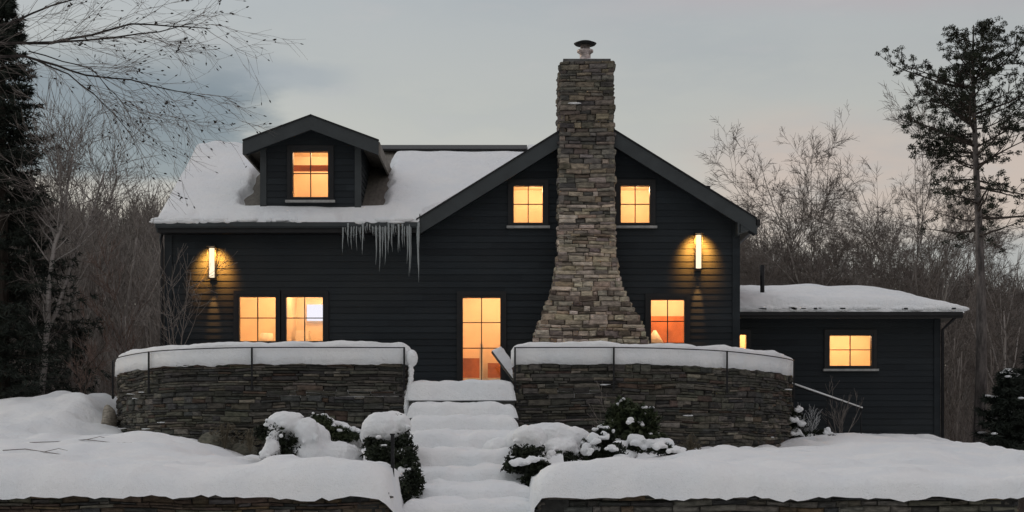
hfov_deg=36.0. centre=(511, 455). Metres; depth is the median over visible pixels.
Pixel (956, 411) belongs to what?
young tree
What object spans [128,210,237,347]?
frosted shrub
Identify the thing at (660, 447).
snowy shrub
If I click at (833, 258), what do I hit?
bare tree
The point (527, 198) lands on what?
window
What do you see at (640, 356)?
snow cap
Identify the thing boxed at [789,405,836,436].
frosted plant
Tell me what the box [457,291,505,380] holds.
door
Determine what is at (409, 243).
icicle
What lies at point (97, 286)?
bare tree
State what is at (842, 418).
bare shrub
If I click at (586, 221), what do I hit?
house
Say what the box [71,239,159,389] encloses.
bare tree
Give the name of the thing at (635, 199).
window
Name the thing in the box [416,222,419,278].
icicle
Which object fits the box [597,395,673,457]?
rhododendron
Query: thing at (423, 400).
patio
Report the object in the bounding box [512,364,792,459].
curved stone wall
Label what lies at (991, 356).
young tree
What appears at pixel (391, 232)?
icicle
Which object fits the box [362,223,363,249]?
icicle
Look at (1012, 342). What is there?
young tree
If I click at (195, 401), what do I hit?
curved stone wall
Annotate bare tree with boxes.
[12,72,163,393]
[70,223,151,395]
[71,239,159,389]
[694,70,1023,416]
[740,188,854,285]
[740,188,890,289]
[740,193,878,285]
[742,247,885,285]
[745,201,889,287]
[818,167,1023,359]
[894,165,1022,429]
[956,234,1023,388]
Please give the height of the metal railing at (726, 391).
0.800 m
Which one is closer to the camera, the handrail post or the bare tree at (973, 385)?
the handrail post
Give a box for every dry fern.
[209,422,241,448]
[232,427,263,451]
[677,433,705,450]
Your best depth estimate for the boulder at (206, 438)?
28.42 m
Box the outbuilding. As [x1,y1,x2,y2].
[740,265,962,437]
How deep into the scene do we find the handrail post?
20.98 m
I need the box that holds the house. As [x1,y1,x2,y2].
[155,40,759,382]
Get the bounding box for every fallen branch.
[3,448,67,453]
[30,436,124,442]
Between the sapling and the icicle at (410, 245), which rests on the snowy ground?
the sapling
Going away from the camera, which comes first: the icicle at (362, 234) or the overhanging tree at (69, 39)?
the overhanging tree at (69, 39)
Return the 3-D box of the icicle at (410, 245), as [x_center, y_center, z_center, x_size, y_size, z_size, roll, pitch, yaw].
[-2.096,-4.268,32.531,0.051,1.016,0.050,0,0,0]
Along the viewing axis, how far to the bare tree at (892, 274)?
52.15 m
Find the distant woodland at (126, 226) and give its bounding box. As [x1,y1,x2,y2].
[8,168,1023,422]
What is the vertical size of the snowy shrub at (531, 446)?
1.139 m
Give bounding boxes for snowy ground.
[0,391,1023,511]
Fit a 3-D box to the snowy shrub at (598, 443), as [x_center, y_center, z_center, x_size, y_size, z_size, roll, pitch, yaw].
[1.422,-0.025,24.867,0.865,0.884,0.742,0,0,0]
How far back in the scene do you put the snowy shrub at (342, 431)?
25.09 m
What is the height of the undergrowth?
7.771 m
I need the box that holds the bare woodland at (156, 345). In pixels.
[13,265,1021,508]
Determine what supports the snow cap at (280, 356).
on the curved stone wall at (195, 401)
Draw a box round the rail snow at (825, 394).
[792,382,862,407]
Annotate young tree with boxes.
[867,251,963,417]
[916,260,992,437]
[925,273,999,442]
[944,292,1017,440]
[944,302,994,442]
[944,304,1022,434]
[968,299,1023,444]
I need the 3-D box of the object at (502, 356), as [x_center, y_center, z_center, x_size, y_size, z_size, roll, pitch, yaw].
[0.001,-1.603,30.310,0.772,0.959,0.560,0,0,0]
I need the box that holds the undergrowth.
[9,299,1023,511]
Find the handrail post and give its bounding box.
[390,434,394,473]
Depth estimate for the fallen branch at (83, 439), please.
25.56 m
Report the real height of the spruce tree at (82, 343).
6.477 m
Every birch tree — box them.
[0,66,170,395]
[951,211,1023,384]
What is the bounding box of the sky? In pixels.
[4,0,1023,292]
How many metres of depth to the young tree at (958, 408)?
42.88 m
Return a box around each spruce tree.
[0,0,111,398]
[8,174,75,396]
[52,319,101,394]
[969,367,1023,449]
[998,351,1023,444]
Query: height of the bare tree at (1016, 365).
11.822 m
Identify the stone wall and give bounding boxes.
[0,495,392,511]
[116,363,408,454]
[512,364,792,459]
[534,495,1018,511]
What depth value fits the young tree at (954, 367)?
45.86 m
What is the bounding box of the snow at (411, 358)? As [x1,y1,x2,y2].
[404,350,417,414]
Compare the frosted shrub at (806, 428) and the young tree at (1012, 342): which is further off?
the young tree at (1012, 342)
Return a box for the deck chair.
[491,351,513,380]
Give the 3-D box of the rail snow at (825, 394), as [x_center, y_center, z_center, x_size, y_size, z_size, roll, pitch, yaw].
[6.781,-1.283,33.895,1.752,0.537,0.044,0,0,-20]
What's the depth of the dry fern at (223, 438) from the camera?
28.28 m
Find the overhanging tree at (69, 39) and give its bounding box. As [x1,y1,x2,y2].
[0,0,306,211]
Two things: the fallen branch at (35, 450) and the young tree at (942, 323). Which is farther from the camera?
the young tree at (942, 323)
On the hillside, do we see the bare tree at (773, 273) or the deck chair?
the bare tree at (773, 273)
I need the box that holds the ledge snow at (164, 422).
[118,384,791,437]
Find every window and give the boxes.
[233,291,280,342]
[281,291,328,341]
[285,145,334,202]
[507,179,549,228]
[615,179,656,228]
[645,293,689,343]
[740,330,750,348]
[823,330,878,370]
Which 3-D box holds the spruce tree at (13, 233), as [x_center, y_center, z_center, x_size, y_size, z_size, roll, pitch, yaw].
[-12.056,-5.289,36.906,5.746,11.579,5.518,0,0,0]
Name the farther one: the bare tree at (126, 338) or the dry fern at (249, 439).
the bare tree at (126, 338)
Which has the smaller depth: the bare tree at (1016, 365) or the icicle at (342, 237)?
the icicle at (342, 237)
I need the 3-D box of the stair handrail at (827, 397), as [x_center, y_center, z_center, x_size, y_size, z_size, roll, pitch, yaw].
[6.782,-0.835,33.900,1.752,1.370,0.040,0,0,-20]
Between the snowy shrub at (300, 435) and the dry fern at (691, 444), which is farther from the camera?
the dry fern at (691, 444)
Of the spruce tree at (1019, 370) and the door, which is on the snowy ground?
the spruce tree at (1019, 370)
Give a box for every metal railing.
[112,347,405,398]
[514,347,794,398]
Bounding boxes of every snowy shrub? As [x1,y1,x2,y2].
[252,411,363,459]
[310,412,364,449]
[359,411,426,503]
[482,422,588,486]
[576,426,628,460]
[646,440,686,455]
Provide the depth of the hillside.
86.02 m
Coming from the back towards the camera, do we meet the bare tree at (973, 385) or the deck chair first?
the bare tree at (973, 385)
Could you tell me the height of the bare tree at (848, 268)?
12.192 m
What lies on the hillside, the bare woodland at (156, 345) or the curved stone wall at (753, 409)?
the bare woodland at (156, 345)
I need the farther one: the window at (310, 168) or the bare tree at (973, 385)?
the bare tree at (973, 385)
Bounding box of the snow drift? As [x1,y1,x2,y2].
[545,451,563,462]
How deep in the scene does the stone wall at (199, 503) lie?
20.00 m
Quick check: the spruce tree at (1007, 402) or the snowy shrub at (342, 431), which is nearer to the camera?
the snowy shrub at (342, 431)
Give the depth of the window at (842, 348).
36.81 m
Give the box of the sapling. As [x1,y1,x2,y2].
[63,330,113,393]
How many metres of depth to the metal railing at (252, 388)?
28.88 m
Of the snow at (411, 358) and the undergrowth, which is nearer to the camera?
the snow at (411, 358)
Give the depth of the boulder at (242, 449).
28.40 m
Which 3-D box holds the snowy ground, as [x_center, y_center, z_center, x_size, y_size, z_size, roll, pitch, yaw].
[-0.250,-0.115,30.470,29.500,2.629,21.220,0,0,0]
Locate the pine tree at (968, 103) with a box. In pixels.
[874,15,1023,443]
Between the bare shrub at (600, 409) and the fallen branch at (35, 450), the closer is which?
the fallen branch at (35, 450)
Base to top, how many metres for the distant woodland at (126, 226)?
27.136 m
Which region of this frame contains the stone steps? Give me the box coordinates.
[409,401,516,420]
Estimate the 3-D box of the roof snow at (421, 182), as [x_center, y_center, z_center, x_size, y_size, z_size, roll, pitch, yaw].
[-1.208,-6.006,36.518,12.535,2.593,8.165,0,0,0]
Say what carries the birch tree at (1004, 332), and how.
on the hillside
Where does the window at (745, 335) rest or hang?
in the outbuilding
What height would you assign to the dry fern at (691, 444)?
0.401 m
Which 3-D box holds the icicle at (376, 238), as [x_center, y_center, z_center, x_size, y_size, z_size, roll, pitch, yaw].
[-2.803,-4.348,32.509,0.051,0.856,0.050,0,0,0]
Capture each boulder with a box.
[101,405,116,426]
[198,432,235,449]
[230,443,256,455]
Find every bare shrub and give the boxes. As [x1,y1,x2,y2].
[585,380,606,426]
[821,377,863,432]
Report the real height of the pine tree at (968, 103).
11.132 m
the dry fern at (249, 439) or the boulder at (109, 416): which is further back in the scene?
the boulder at (109, 416)
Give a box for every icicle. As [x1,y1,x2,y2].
[342,227,343,251]
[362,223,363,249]
[375,226,376,255]
[379,225,380,269]
[382,227,383,256]
[384,226,385,258]
[391,224,392,251]
[406,226,407,257]
[408,224,409,269]
[410,227,411,267]
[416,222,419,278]
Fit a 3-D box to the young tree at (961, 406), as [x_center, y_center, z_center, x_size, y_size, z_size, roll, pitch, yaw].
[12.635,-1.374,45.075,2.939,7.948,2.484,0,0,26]
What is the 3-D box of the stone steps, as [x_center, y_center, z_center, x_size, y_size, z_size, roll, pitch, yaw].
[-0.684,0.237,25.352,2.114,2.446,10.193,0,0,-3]
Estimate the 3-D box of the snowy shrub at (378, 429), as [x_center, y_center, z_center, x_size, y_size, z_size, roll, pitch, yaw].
[-1.651,0.105,23.455,0.962,1.624,3.587,0,0,-13]
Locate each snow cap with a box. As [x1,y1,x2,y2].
[115,340,410,376]
[511,340,792,375]
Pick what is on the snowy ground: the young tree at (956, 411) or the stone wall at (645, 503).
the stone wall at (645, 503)
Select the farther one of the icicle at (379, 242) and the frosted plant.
the frosted plant
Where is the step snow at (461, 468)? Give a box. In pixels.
[402,379,534,511]
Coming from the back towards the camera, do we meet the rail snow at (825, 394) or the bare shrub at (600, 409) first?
the rail snow at (825, 394)
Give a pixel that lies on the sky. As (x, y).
(393, 72)
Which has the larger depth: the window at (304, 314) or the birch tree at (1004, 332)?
the birch tree at (1004, 332)
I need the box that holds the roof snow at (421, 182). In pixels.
[149,141,533,223]
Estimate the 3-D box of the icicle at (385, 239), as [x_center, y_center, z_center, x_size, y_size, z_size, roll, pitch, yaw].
[-2.613,-4.348,32.512,0.051,0.863,0.050,0,0,0]
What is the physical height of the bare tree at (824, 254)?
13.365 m
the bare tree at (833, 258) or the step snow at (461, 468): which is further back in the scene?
the bare tree at (833, 258)
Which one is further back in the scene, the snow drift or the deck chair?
the deck chair
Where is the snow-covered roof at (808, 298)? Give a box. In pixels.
[740,284,968,312]
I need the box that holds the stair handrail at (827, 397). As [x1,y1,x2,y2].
[792,384,862,437]
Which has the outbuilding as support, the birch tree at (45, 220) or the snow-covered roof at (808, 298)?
the snow-covered roof at (808, 298)
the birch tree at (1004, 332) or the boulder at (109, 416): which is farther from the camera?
the birch tree at (1004, 332)
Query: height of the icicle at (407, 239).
0.836 m
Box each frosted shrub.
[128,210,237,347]
[791,404,820,436]
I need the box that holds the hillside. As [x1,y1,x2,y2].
[15,316,991,439]
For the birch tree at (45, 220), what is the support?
on the snowy ground
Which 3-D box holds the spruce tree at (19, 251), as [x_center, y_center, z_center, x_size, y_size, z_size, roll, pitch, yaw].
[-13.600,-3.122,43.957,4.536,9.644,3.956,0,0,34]
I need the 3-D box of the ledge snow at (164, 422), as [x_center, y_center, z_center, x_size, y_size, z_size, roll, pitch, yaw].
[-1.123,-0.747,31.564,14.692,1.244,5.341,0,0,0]
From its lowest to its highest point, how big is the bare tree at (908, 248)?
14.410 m
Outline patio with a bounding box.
[267,390,613,400]
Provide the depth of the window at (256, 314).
35.11 m
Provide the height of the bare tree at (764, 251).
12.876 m
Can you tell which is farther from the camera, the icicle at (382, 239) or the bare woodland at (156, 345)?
the bare woodland at (156, 345)

